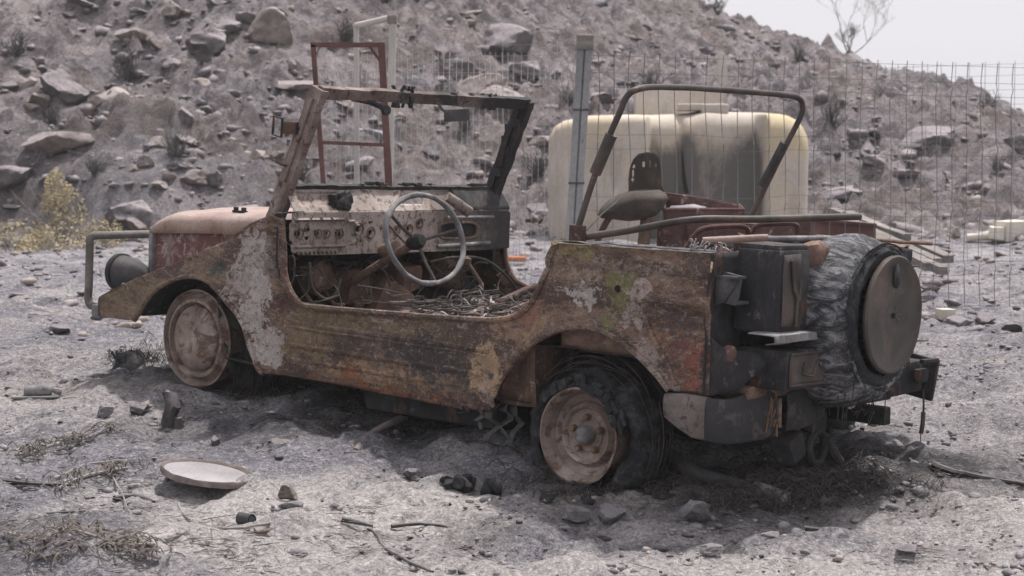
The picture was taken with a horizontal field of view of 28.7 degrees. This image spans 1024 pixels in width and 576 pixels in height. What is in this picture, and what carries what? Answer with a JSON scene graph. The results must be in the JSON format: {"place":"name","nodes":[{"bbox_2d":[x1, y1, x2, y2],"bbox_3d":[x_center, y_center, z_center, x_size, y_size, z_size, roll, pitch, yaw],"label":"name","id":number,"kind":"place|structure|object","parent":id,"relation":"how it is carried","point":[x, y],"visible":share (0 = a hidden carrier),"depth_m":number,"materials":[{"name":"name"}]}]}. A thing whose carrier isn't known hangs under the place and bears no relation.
{"place":"outdoors","nodes":[
{"label":"outdoors","id":0,"kind":"place"},
{"bbox_2d":[0,0,1023,575],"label":"ground","id":1,"kind":"structure","parent":0,"point":[330,472],"depth_m":9.96,"materials":[{"name":"grey soil"}]},
{"bbox_2d":[0,165,31,188],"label":"boulder","id":2,"kind":"object","parent":1,"relation":"on","point":[11,176],"visible":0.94,"depth_m":19.43,"materials":[{"name":"stone"}]},
{"bbox_2d":[0,28,37,57],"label":"burnt shrub","id":3,"kind":"object","parent":1,"relation":"on","point":[18,49],"visible":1,"depth_m":21.83,"materials":[{"name":"plant"}]},
{"bbox_2d":[0,218,40,252],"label":"dry grass clump","id":4,"kind":"object","parent":1,"relation":"on","point":[8,241],"visible":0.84,"depth_m":17.53,"materials":[{"name":"yellow plant"}]},
{"bbox_2d":[0,477,69,486],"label":"stick","id":5,"kind":"object","parent":1,"relation":"on","point":[21,482],"visible":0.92,"depth_m":6.96,"materials":[{"name":"brown wood"}]},
{"bbox_2d":[11,385,62,398],"bbox_3d":[-2.007,0.437,8.466,0.214,0.054,0.080,0,4,0],"label":"crushed can","id":6,"kind":"object","parent":1,"relation":"on","point":[39,391],"visible":1,"depth_m":8.46,"materials":[{"name":"grey metal"}]},
{"bbox_2d":[27,92,51,107],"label":"rock","id":7,"kind":"object","parent":1,"relation":"on","point":[35,98],"visible":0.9,"depth_m":21.02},
{"bbox_2d":[16,224,72,250],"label":"dry grass clump","id":8,"kind":"object","parent":1,"relation":"on","point":[32,239],"visible":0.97,"depth_m":17.13,"materials":[{"name":"yellow plant"}]},
{"bbox_2d":[34,97,63,125],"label":"burnt shrub","id":9,"kind":"object","parent":1,"relation":"on","point":[50,117],"visible":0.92,"depth_m":20.59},
{"bbox_2d":[11,166,100,248],"bbox_3d":[-4.041,-0.715,17.852,0.703,0.747,0.609,2,5,23],"label":"dry bush","id":10,"kind":"object","parent":1,"relation":"on","point":[52,202],"visible":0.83,"depth_m":17.77,"materials":[{"name":"yellow plant"}]},
{"bbox_2d":[43,324,70,333],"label":"stone","id":11,"kind":"object","parent":1,"relation":"on","point":[59,329],"visible":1,"depth_m":10.36,"materials":[{"name":"grey stone"}]},
{"bbox_2d":[20,130,95,154],"bbox_3d":[-4.524,-1.442,19.921,0.733,0.264,0.550,4,6,42],"label":"boulder","id":12,"kind":"object","parent":1,"relation":"on","point":[55,142],"visible":0.93,"depth_m":19.79,"materials":[{"name":"stone"}]},
{"bbox_2d":[7,421,121,464],"bbox_3d":[-1.669,0.568,7.476,0.232,0.104,0.558,4,6,42],"label":"burnt frond","id":13,"kind":"object","parent":1,"relation":"on","point":[67,440],"visible":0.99,"depth_m":7.45,"materials":[{"name":"grey plant"}]},
{"bbox_2d":[40,69,89,104],"bbox_3d":[-4.779,-2.122,21.267,0.402,0.426,0.523,6,7,55],"label":"boulder","id":14,"kind":"object","parent":1,"relation":"on","point":[60,84],"visible":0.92,"depth_m":21.15,"materials":[{"name":"stone"}]},
{"bbox_2d":[11,538,146,565],"bbox_3d":[-1.339,0.799,6.150,0.376,0.072,0.255,-3,5,-32],"label":"burnt frond","id":15,"kind":"object","parent":1,"relation":"on","point":[44,556],"visible":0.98,"depth_m":6.13,"materials":[{"name":"brown plant"}]},
{"bbox_2d":[0,517,167,554],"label":"burnt frond","id":16,"kind":"object","parent":1,"relation":"on","point":[34,537],"visible":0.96,"depth_m":6.21,"materials":[{"name":"grey plant"}]},
{"bbox_2d":[26,456,154,492],"bbox_3d":[-1.508,0.658,7.035,0.231,0.078,0.479,4,6,41],"label":"burnt frond","id":17,"kind":"object","parent":1,"relation":"on","point":[109,469],"visible":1,"depth_m":7.07,"materials":[{"name":"grey plant"}]},
{"bbox_2d":[83,154,111,176],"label":"burnt shrub","id":18,"kind":"object","parent":1,"relation":"on","point":[97,168],"visible":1,"depth_m":19.31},
{"bbox_2d":[74,217,131,249],"bbox_3d":[-3.708,-0.488,18.076,0.506,0.324,0.592,0,4,0],"label":"dry grass clump","id":19,"kind":"object","parent":1,"relation":"on","point":[101,227],"visible":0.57,"depth_m":18.04,"materials":[{"name":"yellow plant"}]},
{"bbox_2d":[24,512,184,560],"bbox_3d":[-1.312,0.789,6.222,0.619,0.130,0.292,3,5,37],"label":"burnt frond","id":20,"kind":"object","parent":1,"relation":"on","point":[80,530],"visible":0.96,"depth_m":6.20,"materials":[{"name":"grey plant"}]},
{"bbox_2d":[97,404,113,417],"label":"stone","id":21,"kind":"object","parent":1,"relation":"on","point":[105,411],"visible":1,"depth_m":7.94,"materials":[{"name":"grey stone"}]},
{"bbox_2d":[89,87,126,107],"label":"boulder","id":22,"kind":"object","parent":1,"relation":"on","point":[97,100],"visible":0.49,"depth_m":20.74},
{"bbox_2d":[105,41,146,81],"bbox_3d":[-4.208,-2.449,21.665,0.447,0.449,0.416,1,4,11],"label":"burnt shrub","id":23,"kind":"object","parent":1,"relation":"on","point":[129,69],"visible":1,"depth_m":21.67,"materials":[{"name":"plant"}]},
{"bbox_2d":[103,200,153,230],"bbox_3d":[-3.622,-0.659,18.843,0.386,0.339,0.464,-2,5,-30],"label":"boulder","id":24,"kind":"object","parent":1,"relation":"on","point":[139,210],"visible":0.84,"depth_m":18.68,"materials":[{"name":"stone"}]},
{"bbox_2d":[107,347,157,369],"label":"charred clump","id":25,"kind":"object","parent":1,"relation":"on","point":[124,357],"visible":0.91,"depth_m":9.21,"materials":[{"name":"plant"}]},
{"bbox_2d":[113,27,154,41],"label":"boulder","id":26,"kind":"object","parent":1,"relation":"on","point":[138,33],"visible":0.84,"depth_m":22.36,"materials":[{"name":"stone"}]},
{"bbox_2d":[127,218,150,230],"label":"rock","id":27,"kind":"object","parent":1,"relation":"on","point":[134,224],"visible":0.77,"depth_m":18.62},
{"bbox_2d":[129,404,149,414],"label":"stone","id":28,"kind":"object","parent":1,"relation":"on","point":[139,409],"visible":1,"depth_m":7.98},
{"bbox_2d":[135,155,154,167],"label":"boulder","id":29,"kind":"object","parent":1,"relation":"on","point":[142,160],"visible":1,"depth_m":19.34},
{"bbox_2d":[145,136,165,149],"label":"rock","id":30,"kind":"object","parent":1,"relation":"on","point":[155,141],"visible":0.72,"depth_m":19.71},
{"bbox_2d":[146,35,171,49],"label":"boulder","id":31,"kind":"object","parent":1,"relation":"on","point":[158,42],"visible":0.84,"depth_m":22.17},
{"bbox_2d":[152,0,181,17],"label":"boulder","id":32,"kind":"object","parent":1,"relation":"on","point":[168,8],"visible":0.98,"depth_m":22.66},
{"bbox_2d":[162,390,184,428],"bbox_3d":[-1.327,0.491,7.797,0.072,0.184,0.108,-4,6,-42],"label":"charred stump","id":33,"kind":"object","parent":1,"relation":"on","point":[171,418],"visible":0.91,"depth_m":7.78,"materials":[{"name":"grey wood"}]},
{"bbox_2d":[166,162,192,170],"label":"rock","id":34,"kind":"object","parent":1,"relation":"on","point":[178,166],"visible":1,"depth_m":19.34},
{"bbox_2d":[161,131,200,157],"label":"burnt shrub","id":35,"kind":"object","parent":1,"relation":"on","point":[175,149],"visible":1,"depth_m":19.49,"materials":[{"name":"plant"}]},
{"bbox_2d":[178,106,194,124],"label":"boulder","id":36,"kind":"object","parent":1,"relation":"on","point":[186,117],"visible":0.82,"depth_m":20.25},
{"bbox_2d":[180,170,208,185],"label":"rock","id":37,"kind":"object","parent":1,"relation":"on","point":[197,177],"visible":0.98,"depth_m":19.23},
{"bbox_2d":[160,457,249,488],"bbox_3d":[-1.068,0.650,7.011,0.322,0.031,0.326,10,7,-1],"label":"round tray","id":38,"kind":"object","parent":1,"relation":"on","point":[197,472],"visible":0.95,"depth_m":7.00,"materials":[{"name":"plastic"}]},
{"bbox_2d":[189,32,225,55],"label":"boulder","id":39,"kind":"object","parent":1,"relation":"on","point":[205,42],"visible":0.85,"depth_m":21.99,"materials":[{"name":"stone"}]},
{"bbox_2d":[165,502,271,540],"bbox_3d":[-1.035,0.760,6.476,0.458,0.034,0.436,2,5,29],"label":"branch","id":40,"kind":"object","parent":1,"relation":"on","point":[225,527],"visible":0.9,"depth_m":6.42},
{"bbox_2d":[216,19,242,32],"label":"rock","id":41,"kind":"object","parent":1,"relation":"on","point":[231,26],"visible":0.94,"depth_m":22.35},
{"bbox_2d":[235,11,254,24],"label":"boulder","id":42,"kind":"object","parent":1,"relation":"on","point":[243,17],"visible":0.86,"depth_m":22.56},
{"bbox_2d":[235,512,255,523],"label":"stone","id":43,"kind":"object","parent":1,"relation":"on","point":[242,518],"visible":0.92,"depth_m":6.59,"materials":[{"name":"grey stone"}]},
{"bbox_2d":[247,9,292,45],"bbox_3d":[-2.693,-2.865,22.479,0.551,0.526,0.391,0,4,7],"label":"boulder","id":44,"kind":"object","parent":1,"relation":"on","point":[268,26],"visible":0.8,"depth_m":22.33,"materials":[{"name":"stone"}]},
{"bbox_2d":[101,333,469,443],"bbox_3d":[-1.204,0.420,8.728,1.021,0.188,3.245,-3,6,-39],"label":"tyre wire tangle","id":45,"kind":"object","parent":1,"relation":"on","point":[329,404],"visible":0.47,"depth_m":7.89,"materials":[{"name":"metal"}]},
{"bbox_2d":[278,484,297,499],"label":"stone","id":46,"kind":"object","parent":1,"relation":"on","point":[287,491],"visible":0.98,"depth_m":6.82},
{"bbox_2d":[274,80,312,90],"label":"rock","id":47,"kind":"object","parent":1,"relation":"on","point":[297,85],"visible":0.88,"depth_m":21.46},
{"bbox_2d":[334,15,360,41],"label":"burnt shrub","id":48,"kind":"object","parent":1,"relation":"on","point":[347,34],"visible":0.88,"depth_m":23.12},
{"bbox_2d":[310,42,392,184],"bbox_3d":[-0.810,-0.505,10.381,0.458,1.529,0.046,0,4,0],"label":"steel frame","id":49,"kind":"object","parent":1,"relation":"on","point":[381,59],"visible":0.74,"depth_m":10.33,"materials":[{"name":"metal"}]},
{"bbox_2d":[344,156,374,170],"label":"rock","id":50,"kind":"object","parent":1,"relation":"on","point":[368,161],"visible":0.73,"depth_m":20.33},
{"bbox_2d":[353,14,396,184],"bbox_3d":[-0.790,-0.680,11.339,0.091,1.707,0.468,-3,5,-35],"label":"tube frame","id":51,"kind":"object","parent":1,"relation":"on","point":[390,21],"visible":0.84,"depth_m":11.20,"materials":[{"name":"grey metal"}]},
{"bbox_2d":[344,416,406,453],"bbox_3d":[-0.519,0.551,7.558,0.098,0.096,0.490,1,4,16],"label":"bent pipe","id":52,"kind":"object","parent":1,"relation":"on","point":[379,429],"visible":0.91,"depth_m":7.59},
{"bbox_2d":[368,528,433,572],"bbox_3d":[-0.355,0.824,6.288,0.038,0.055,0.516,-2,5,-24],"label":"stick","id":53,"kind":"object","parent":1,"relation":"on","point":[380,542],"visible":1,"depth_m":6.30,"materials":[{"name":"brown wood"}]},
{"bbox_2d":[391,522,448,528],"bbox_3d":[-0.265,0.785,6.586,0.264,0.020,0.067,1,4,8],"label":"stick","id":54,"kind":"object","parent":1,"relation":"on","point":[400,525],"visible":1,"depth_m":6.60,"materials":[{"name":"brown wood"}]},
{"bbox_2d":[423,139,447,159],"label":"boulder","id":55,"kind":"object","parent":1,"relation":"on","point":[435,155],"visible":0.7,"depth_m":21.21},
{"bbox_2d":[320,43,574,283],"bbox_3d":[-0.195,-0.740,12.538,1.896,1.644,0.950,3,5,32],"label":"wire fence","id":56,"kind":"object","parent":1,"relation":"on","point":[449,75],"visible":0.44,"depth_m":12.14,"materials":[{"name":"metal"}]},
{"bbox_2d":[435,58,477,78],"bbox_3d":[-0.613,-2.511,23.137,0.564,0.267,0.576,-2,5,-27],"label":"boulder","id":57,"kind":"object","parent":1,"relation":"on","point":[462,69],"visible":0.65,"depth_m":22.87,"materials":[{"name":"stone"}]},
{"bbox_2d":[439,473,501,495],"bbox_3d":[-0.149,0.699,7.030,0.230,0.100,0.176,0,4,0],"label":"charred heap","id":58,"kind":"object","parent":1,"relation":"on","point":[465,483],"visible":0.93,"depth_m":6.97,"materials":[{"name":"rubber"}]},
{"bbox_2d":[457,74,505,94],"bbox_3d":[-0.377,-2.252,22.762,0.610,0.342,0.419,-15,6,-32],"label":"boulder","id":59,"kind":"object","parent":1,"relation":"on","point":[465,86],"visible":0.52,"depth_m":22.65,"materials":[{"name":"stone"}]},
{"bbox_2d":[478,85,522,96],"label":"rock","id":60,"kind":"object","parent":1,"relation":"on","point":[504,92],"visible":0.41,"depth_m":22.53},
{"bbox_2d":[1,342,1008,575],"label":"straw litter","id":61,"kind":"object","parent":1,"relation":"on","point":[225,539],"visible":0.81,"depth_m":6.55,"materials":[{"name":"plant"}]},
{"bbox_2d":[483,22,534,55],"bbox_3d":[-0.054,-3.018,24.364,0.726,0.433,0.548,-3,5,-33],"label":"boulder","id":62,"kind":"object","parent":1,"relation":"on","point":[501,38],"visible":0.92,"depth_m":24.18,"materials":[{"name":"stone"}]},
{"bbox_2d":[0,342,1020,575],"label":"charcoal bits","id":63,"kind":"object","parent":1,"relation":"on","point":[334,505],"visible":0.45,"depth_m":6.79,"materials":[{"name":"brown wood"}]},
{"bbox_2d":[84,84,938,506],"bbox_3d":[-0.090,-0.065,8.270,3.984,1.558,1.667,6,6,40],"label":"off road vehicle","id":64,"kind":"object","parent":1,"relation":"on","point":[598,360],"visible":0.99,"depth_m":7.28,"materials":[{"name":"metal"}]},
{"bbox_2d":[0,422,1022,575],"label":"straw litter","id":65,"kind":"object","parent":1,"relation":"on","point":[294,554],"visible":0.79,"depth_m":6.45,"materials":[{"name":"plant"}]},
{"bbox_2d":[0,0,1023,236],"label":"hill rubble","id":66,"kind":"object","parent":1,"relation":"on","point":[103,30],"visible":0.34,"depth_m":22.14,"materials":[{"name":"stone"}]},
{"bbox_2d":[0,341,1023,575],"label":"ash clods","id":67,"kind":"object","parent":1,"relation":"on","point":[663,547],"visible":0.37,"depth_m":6.79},
{"bbox_2d":[0,150,1023,347],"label":"yard rubble","id":68,"kind":"object","parent":1,"relation":"on","point":[533,247],"visible":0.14,"depth_m":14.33,"materials":[{"name":"stone"}]},
{"bbox_2d":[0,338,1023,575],"bbox_3d":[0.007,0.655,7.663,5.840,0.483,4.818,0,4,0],"label":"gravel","id":69,"kind":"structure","parent":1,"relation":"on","point":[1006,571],"depth_m":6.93,"materials":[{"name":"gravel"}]},
{"bbox_2d":[13,342,1023,575],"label":"pale grit","id":70,"kind":"object","parent":1,"relation":"on","point":[647,549],"visible":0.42,"depth_m":6.80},
{"bbox_2d":[510,61,539,79],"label":"boulder","id":71,"kind":"object","parent":1,"relation":"on","point":[529,68],"visible":0.9,"depth_m":23.39,"materials":[{"name":"stone"}]},
{"bbox_2d":[521,145,547,177],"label":"burnt shrub","id":72,"kind":"object","parent":1,"relation":"on","point":[539,169],"visible":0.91,"depth_m":21.10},
{"bbox_2d":[528,136,549,146],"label":"rock","id":73,"kind":"object","parent":1,"relation":"on","point":[537,141],"visible":0.77,"depth_m":21.83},
{"bbox_2d":[553,82,574,105],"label":"burnt shrub","id":74,"kind":"object","parent":1,"relation":"on","point":[569,100],"visible":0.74,"depth_m":22.80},
{"bbox_2d":[563,504,590,522],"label":"stone","id":75,"kind":"object","parent":1,"relation":"on","point":[577,514],"visible":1,"depth_m":6.67,"materials":[{"name":"grey stone"}]},
{"bbox_2d":[589,92,612,103],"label":"rock","id":76,"kind":"object","parent":1,"relation":"on","point":[605,97],"visible":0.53,"depth_m":23.13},
{"bbox_2d":[537,478,678,504],"bbox_3d":[0.323,0.707,7.008,0.513,0.068,0.334,-1,4,-8],"label":"tyre ash crust","id":77,"kind":"object","parent":1,"relation":"on","point":[549,496],"visible":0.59,"depth_m":6.93,"materials":[{"name":"rubber"}]},
{"bbox_2d":[598,503,624,524],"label":"stone","id":78,"kind":"object","parent":1,"relation":"on","point":[609,514],"visible":1,"depth_m":6.68,"materials":[{"name":"grey stone"}]},
{"bbox_2d":[638,66,678,84],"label":"burnt shrub","id":79,"kind":"object","parent":1,"relation":"on","point":[650,78],"visible":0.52,"depth_m":23.79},
{"bbox_2d":[548,103,807,242],"bbox_3d":[1.564,-1.093,19.182,2.424,1.344,1.297,0,4,0],"label":"water tank","id":80,"kind":"object","parent":1,"relation":"on","point":[694,177],"visible":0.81,"depth_m":18.73,"materials":[{"name":"plastic"}]},
{"bbox_2d":[634,90,723,114],"bbox_3d":[1.686,-1.342,20.255,0.896,1.363,0.258,0,4,0],"label":"masonry block","id":81,"kind":"object","parent":1,"relation":"on","point":[666,101],"depth_m":20.09,"materials":[{"name":"concrete"}]},
{"bbox_2d":[674,499,710,521],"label":"stone","id":82,"kind":"object","parent":1,"relation":"on","point":[692,509],"visible":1,"depth_m":6.61,"materials":[{"name":"grey stone"}]},
{"bbox_2d":[594,152,814,247],"bbox_3d":[0.957,-0.216,10.184,1.101,0.951,0.567,0,4,0],"label":"farm machine","id":83,"kind":"object","parent":1,"relation":"on","point":[645,197],"visible":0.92,"depth_m":9.99,"materials":[{"name":"metal"}]},
{"bbox_2d":[699,543,722,555],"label":"stone","id":84,"kind":"object","parent":1,"relation":"on","point":[711,549],"visible":1,"depth_m":6.24,"materials":[{"name":"grey stone"}]},
{"bbox_2d":[697,0,728,15],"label":"burnt shrub","id":85,"kind":"object","parent":1,"relation":"on","point":[715,8],"visible":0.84,"depth_m":31.19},
{"bbox_2d":[717,55,726,104],"bbox_3d":[2.160,-1.500,20.545,0.112,1.765,0.090,0,4,0],"label":"post","id":86,"kind":"object","parent":1,"relation":"on","point":[720,62],"visible":0.22,"depth_m":20.45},
{"bbox_2d":[488,437,979,515],"bbox_3d":[0.790,0.672,7.009,1.644,0.160,0.975,-2,5,-21],"label":"tyre wire tangle","id":87,"kind":"object","parent":1,"relation":"on","point":[816,482],"visible":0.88,"depth_m":6.91,"materials":[{"name":"metal"}]},
{"bbox_2d":[565,34,1023,308],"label":"wire fence","id":88,"kind":"object","parent":1,"relation":"on","point":[584,45],"visible":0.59,"depth_m":11.63,"materials":[{"name":"grey metal"}]},
{"bbox_2d":[789,41,813,62],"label":"burnt shrub","id":89,"kind":"object","parent":1,"relation":"on","point":[797,57],"visible":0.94,"depth_m":27.98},
{"bbox_2d":[816,93,848,129],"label":"burnt shrub","id":90,"kind":"object","parent":1,"relation":"on","point":[836,110],"visible":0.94,"depth_m":23.05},
{"bbox_2d":[822,185,862,201],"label":"boulder","id":91,"kind":"object","parent":1,"relation":"on","point":[838,193],"visible":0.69,"depth_m":21.63,"materials":[{"name":"stone"}]},
{"bbox_2d":[810,220,876,237],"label":"steel beam","id":92,"kind":"structure","parent":1,"relation":"on","point":[849,227],"depth_m":12.73,"materials":[{"name":"metal"}]},
{"bbox_2d":[817,0,892,53],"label":"bare tree","id":93,"kind":"object","parent":1,"relation":"on","point":[852,30],"visible":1,"depth_m":32.60,"materials":[{"name":"plant"}]},
{"bbox_2d":[862,155,885,169],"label":"boulder","id":94,"kind":"object","parent":1,"relation":"on","point":[868,160],"visible":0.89,"depth_m":22.35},
{"bbox_2d":[892,169,919,178],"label":"boulder","id":95,"kind":"object","parent":1,"relation":"on","point":[904,175],"visible":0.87,"depth_m":22.19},
{"bbox_2d":[895,543,916,553],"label":"stone","id":96,"kind":"object","parent":1,"relation":"on","point":[909,548],"visible":1,"depth_m":6.23,"materials":[{"name":"grey stone"}]},
{"bbox_2d":[888,221,926,232],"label":"rock","id":97,"kind":"object","parent":1,"relation":"on","point":[901,225],"visible":0.38,"depth_m":19.61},
{"bbox_2d":[900,126,957,150],"bbox_3d":[4.748,-1.716,23.153,0.754,0.324,0.632,-7,8,25],"label":"boulder","id":98,"kind":"object","parent":1,"relation":"on","point":[918,133],"visible":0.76,"depth_m":22.95,"materials":[{"name":"stone"}]},
{"bbox_2d":[935,308,955,319],"bbox_3d":[2.412,0.144,11.142,0.086,0.063,0.094,-1,4,-12],"label":"concrete block","id":99,"kind":"object","parent":1,"relation":"on","point":[942,313],"depth_m":11.10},
{"bbox_2d":[883,61,1023,262],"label":"wire fence","id":100,"kind":"object","parent":1,"relation":"on","point":[955,119],"visible":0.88,"depth_m":16.07,"materials":[{"name":"metal"}]},
{"bbox_2d":[942,315,971,326],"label":"stone","id":101,"kind":"object","parent":1,"relation":"on","point":[957,321],"visible":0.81,"depth_m":10.97,"materials":[{"name":"grey stone"}]},
{"bbox_2d":[965,231,988,240],"bbox_3d":[4.308,-0.479,18.370,0.290,0.100,0.088,0,4,-3],"label":"pale log","id":102,"kind":"object","parent":1,"relation":"on","point":[983,236],"visible":0.76,"depth_m":18.33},
{"bbox_2d":[931,461,1023,486],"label":"branch","id":103,"kind":"object","parent":1,"relation":"on","point":[951,471],"visible":0.98,"depth_m":7.05,"materials":[{"name":"brown wood"}]},
{"bbox_2d":[974,311,995,324],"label":"stone","id":104,"kind":"object","parent":1,"relation":"on","point":[982,317],"visible":0.99,"depth_m":11.02,"materials":[{"name":"grey stone"}]},
{"bbox_2d":[988,221,1023,241],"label":"broken crate","id":105,"kind":"object","parent":1,"relation":"on","point":[1017,228],"visible":0.95,"depth_m":18.19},
{"bbox_2d":[1003,135,1023,154],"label":"boulder","id":106,"kind":"object","parent":1,"relation":"on","point":[1017,141],"visible":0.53,"depth_m":23.05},
{"bbox_3d":[2.421,-0.092,12.920,0.266,0.479,0.283,-15,3,-31],"label":"stone block","id":107,"kind":"object","parent":1,"relation":"on","visible":0},
{"bbox_2d":[922,257,948,274],"bbox_3d":[2.490,-0.204,12.568,0.069,0.195,0.763,-2,5,-23],"label":"plank","id":108,"kind":"object","parent":107,"relation":"on","point":[940,269],"visible":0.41,"depth_m":12.24,"materials":[{"name":"grey wood"}]},
{"bbox_2d":[876,233,929,270],"bbox_3d":[2.424,-0.246,12.667,0.097,0.227,0.765,-2,5,-24],"label":"plank","id":109,"kind":"object","parent":108,"relation":"on","point":[917,258],"visible":0.27,"depth_m":12.41,"materials":[{"name":"grey wood"}]},
{"bbox_2d":[849,220,941,263],"bbox_3d":[2.456,-0.291,12.865,0.087,0.258,0.814,-3,5,-30],"label":"plank","id":110,"kind":"object","parent":109,"relation":"on","point":[924,253],"visible":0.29,"depth_m":12.68,"materials":[{"name":"grey wood"}]},
{"bbox_2d":[843,211,953,262],"bbox_3d":[2.512,-0.338,13.060,0.106,0.307,0.878,-3,5,-37],"label":"plank","id":111,"kind":"object","parent":110,"relation":"on","point":[942,254],"visible":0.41,"depth_m":12.81,"materials":[{"name":"grey wood"}]},
{"bbox_2d":[828,208,910,240],"bbox_3d":[2.360,-0.423,13.256,0.078,0.193,0.792,-2,5,-28],"label":"plank","id":112,"kind":"object","parent":111,"relation":"on","point":[900,234],"visible":0.54,"depth_m":13.02,"materials":[{"name":"grey wood"}]},
{"bbox_2d":[704,0,1023,111],"label":"sky","id":113,"kind":"structure","parent":0,"point":[944,32],"materials":[{"name":"white"}]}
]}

